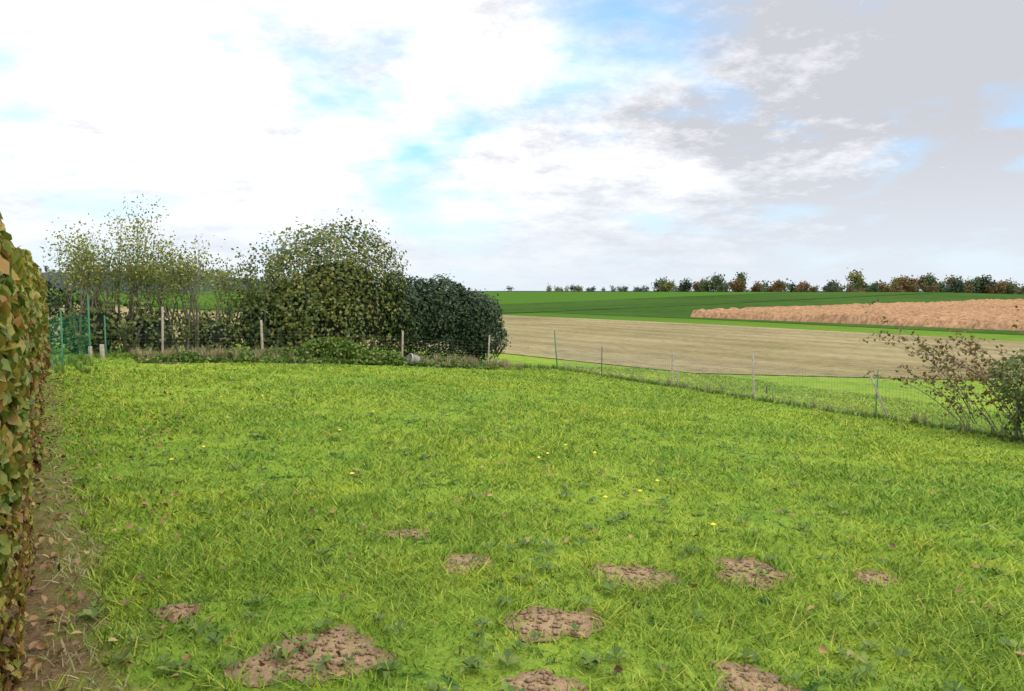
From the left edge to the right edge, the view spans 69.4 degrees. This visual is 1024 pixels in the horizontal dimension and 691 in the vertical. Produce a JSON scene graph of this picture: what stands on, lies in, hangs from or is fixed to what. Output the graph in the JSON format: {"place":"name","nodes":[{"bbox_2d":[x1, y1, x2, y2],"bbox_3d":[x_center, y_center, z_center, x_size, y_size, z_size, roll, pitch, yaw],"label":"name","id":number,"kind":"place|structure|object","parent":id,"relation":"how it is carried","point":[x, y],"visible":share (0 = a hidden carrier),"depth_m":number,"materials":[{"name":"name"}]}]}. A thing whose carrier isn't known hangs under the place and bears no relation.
{"place":"outdoors","nodes":[
{"label":"outdoors","id":0,"kind":"place"},
{"bbox_2d":[0,0,1023,290],"label":"sky","id":1,"kind":"structure","parent":0,"point":[522,145],"materials":[{"name":"white"}]},
{"bbox_2d":[11,271,1023,690],"bbox_3d":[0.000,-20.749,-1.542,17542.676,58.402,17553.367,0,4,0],"label":"ground","id":2,"kind":"structure","parent":0,"point":[35,601],"depth_m":5.54,"materials":[{"name":"green plant"}]},
{"bbox_2d":[0,212,52,690],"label":"hedge","id":3,"kind":"object","parent":2,"relation":"on","point":[25,365],"depth_m":2.23,"materials":[{"name":"green plant"}]},
{"bbox_2d":[46,315,89,369],"bbox_3d":[-9.684,-0.075,15.996,0.081,1.078,4.251,-1,4,-18],"label":"green wire fence","id":4,"kind":"object","parent":2,"relation":"on","point":[57,340],"visible":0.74,"depth_m":16.36,"materials":[{"name":"green metal"}]},
{"bbox_2d":[45,278,98,350],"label":"shrub leaves","id":5,"kind":"object","parent":2,"relation":"on","point":[51,305],"visible":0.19,"depth_m":19.01,"materials":[{"name":"green plant"}]},
{"bbox_2d":[26,355,148,690],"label":"dirt strip","id":6,"kind":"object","parent":2,"relation":"on","point":[92,680],"visible":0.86,"depth_m":4.15,"materials":[{"name":"brown soil"}]},
{"bbox_2d":[47,231,289,353],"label":"shrub leaves","id":7,"kind":"object","parent":2,"relation":"on","point":[148,316],"visible":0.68,"depth_m":20.69,"materials":[{"name":"green plant"}]},
{"bbox_2d":[51,215,394,354],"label":"shrub branches","id":8,"kind":"object","parent":2,"relation":"on","point":[194,315],"visible":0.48,"depth_m":19.99,"materials":[{"name":"green plant"}]},
{"bbox_2d":[40,193,271,320],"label":"shrub leaves","id":9,"kind":"object","parent":8,"relation":"attached to","point":[138,266],"visible":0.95,"depth_m":19.87,"materials":[{"name":"green plant"}]},
{"bbox_2d":[63,262,491,353],"bbox_3d":[-8.107,-1.000,21.908,17.497,3.058,2.067,-3,5,-33],"label":"shrub","id":10,"kind":"object","parent":2,"relation":"on","point":[145,339],"visible":0.23,"depth_m":22.53,"materials":[{"name":"green plant"}]},
{"bbox_2d":[133,358,483,368],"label":"weed bed soil","id":11,"kind":"structure","parent":2,"relation":"on","point":[296,363],"depth_m":19.28,"materials":[{"name":"brown soil"}]},
{"bbox_2d":[131,336,498,369],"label":"weeds","id":12,"kind":"object","parent":11,"relation":"on","point":[329,349],"visible":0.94,"depth_m":19.92,"materials":[{"name":"green plant"}]},
{"bbox_2d":[90,326,550,367],"bbox_3d":[-4.352,0.175,21.762,14.011,1.855,0.071,-3,5,-32],"label":"fence wire","id":13,"kind":"object","parent":2,"relation":"on","point":[283,339],"visible":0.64,"depth_m":20.04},
{"bbox_2d":[240,209,421,352],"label":"shrub leaves","id":14,"kind":"object","parent":2,"relation":"on","point":[289,289],"visible":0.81,"depth_m":22.42,"materials":[{"name":"green plant"}]},
{"bbox_2d":[407,353,419,364],"bbox_3d":[-2.799,0.402,21.097,0.283,0.337,0.356,11,10,-33],"label":"bucket","id":15,"kind":"object","parent":2,"relation":"on","point":[411,357],"visible":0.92,"depth_m":21.04,"materials":[{"name":"plastic"}]},
{"bbox_2d":[169,395,715,524],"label":"dandelions","id":16,"kind":"object","parent":2,"relation":"on","point":[537,457],"visible":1,"depth_m":6.95,"materials":[{"name":"yellow plant"}]},
{"bbox_2d":[376,265,511,360],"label":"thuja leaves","id":17,"kind":"object","parent":2,"relation":"on","point":[483,306],"visible":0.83,"depth_m":24.95,"materials":[{"name":"green plant"}]},
{"bbox_2d":[60,295,878,414],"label":"fence posts","id":18,"kind":"object","parent":2,"relation":"on","point":[62,351],"visible":0.62,"depth_m":17.94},
{"bbox_2d":[24,364,1023,690],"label":"leaf litter","id":19,"kind":"object","parent":2,"relation":"on","point":[32,664],"visible":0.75,"depth_m":4.73,"materials":[{"name":"brown plant"}]},
{"bbox_2d":[149,528,901,690],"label":"soil patches","id":20,"kind":"object","parent":2,"relation":"on","point":[560,682],"visible":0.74,"depth_m":3.48,"materials":[{"name":"brown soil"}]},
{"bbox_2d":[154,529,891,690],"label":"soil clods","id":21,"kind":"object","parent":20,"relation":"on","point":[572,633],"visible":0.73,"depth_m":3.48,"materials":[{"name":"brown soil"}]},
{"bbox_2d":[40,268,1019,293],"bbox_3d":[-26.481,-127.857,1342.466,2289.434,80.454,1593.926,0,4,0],"label":"tree","id":22,"kind":"object","parent":2,"relation":"on","point":[957,287],"depth_m":582.96,"materials":[{"name":"green plant"}]},
{"bbox_2d":[49,263,856,291],"bbox_3d":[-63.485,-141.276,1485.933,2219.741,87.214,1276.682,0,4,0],"label":"distant trees","id":23,"kind":"object","parent":22,"relation":"attached to","point":[558,289],"visible":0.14,"depth_m":1512.16,"materials":[{"name":"green plant"}]},
{"bbox_2d":[39,265,946,291],"bbox_3d":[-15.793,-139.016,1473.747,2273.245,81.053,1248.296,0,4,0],"label":"distant trees","id":24,"kind":"object","parent":22,"relation":"attached to","point":[590,290],"visible":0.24,"depth_m":1518.78,"materials":[{"name":"green plant"}]},
{"bbox_2d":[44,264,997,291],"bbox_3d":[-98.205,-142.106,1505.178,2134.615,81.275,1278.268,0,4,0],"label":"distant trees","id":25,"kind":"object","parent":22,"relation":"attached to","point":[573,287],"visible":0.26,"depth_m":1518.43,"materials":[{"name":"green plant"}]},
{"bbox_2d":[48,350,1023,441],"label":"tall grass","id":26,"kind":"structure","parent":2,"relation":"on","point":[85,358],"depth_m":16.68,"materials":[{"name":"green plant"}]},
{"bbox_2d":[62,378,1023,690],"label":"lawn weeds","id":27,"kind":"object","parent":2,"relation":"on","point":[386,666],"visible":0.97,"depth_m":3.66,"materials":[{"name":"green plant"}]},
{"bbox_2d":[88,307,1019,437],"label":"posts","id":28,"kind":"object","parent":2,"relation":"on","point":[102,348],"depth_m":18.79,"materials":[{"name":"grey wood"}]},
{"bbox_2d":[560,344,1023,434],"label":"fence wire","id":29,"kind":"object","parent":28,"relation":"attached to","point":[656,361],"visible":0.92,"depth_m":17.31,"materials":[{"name":"grey"}]},
{"bbox_2d":[129,344,1013,439],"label":"dry tufts","id":30,"kind":"object","parent":2,"relation":"on","point":[236,353],"visible":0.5,"depth_m":18.92,"materials":[{"name":"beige plant"}]},
{"bbox_2d":[651,272,1023,293],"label":"distant trees","id":31,"kind":"object","parent":2,"relation":"on","point":[910,285],"visible":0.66,"depth_m":581.68,"materials":[{"name":"green plant"}]},
{"bbox_2d":[657,269,1023,293],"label":"distant trees","id":32,"kind":"object","parent":2,"relation":"on","point":[857,279],"visible":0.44,"depth_m":569.62,"materials":[{"name":"green plant"}]},
{"bbox_2d":[859,298,1023,437],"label":"bush","id":33,"kind":"object","parent":2,"relation":"on","point":[959,393],"visible":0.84,"depth_m":13.80,"materials":[{"name":"green plant"}]},
{"bbox_2d":[968,349,1023,443],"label":"bush leaves","id":34,"kind":"object","parent":2,"relation":"on","point":[1002,371],"visible":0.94,"depth_m":13.00,"materials":[{"name":"green plant"}]},
{"bbox_2d":[47,292,1023,334],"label":"crop field","id":35,"kind":"structure","parent":0,"point":[678,307],"depth_m":197.12,"materials":[{"name":"green plant"}]},
{"bbox_2d":[48,304,1023,380],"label":"ploughed field","id":36,"kind":"structure","parent":0,"point":[836,353],"depth_m":52.60,"materials":[{"name":"beige soil"}]},
{"bbox_2d":[690,298,1023,330],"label":"maize field","id":37,"kind":"structure","parent":0,"point":[994,314],"depth_m":110.95,"materials":[{"name":"beige plant"}]}
]}

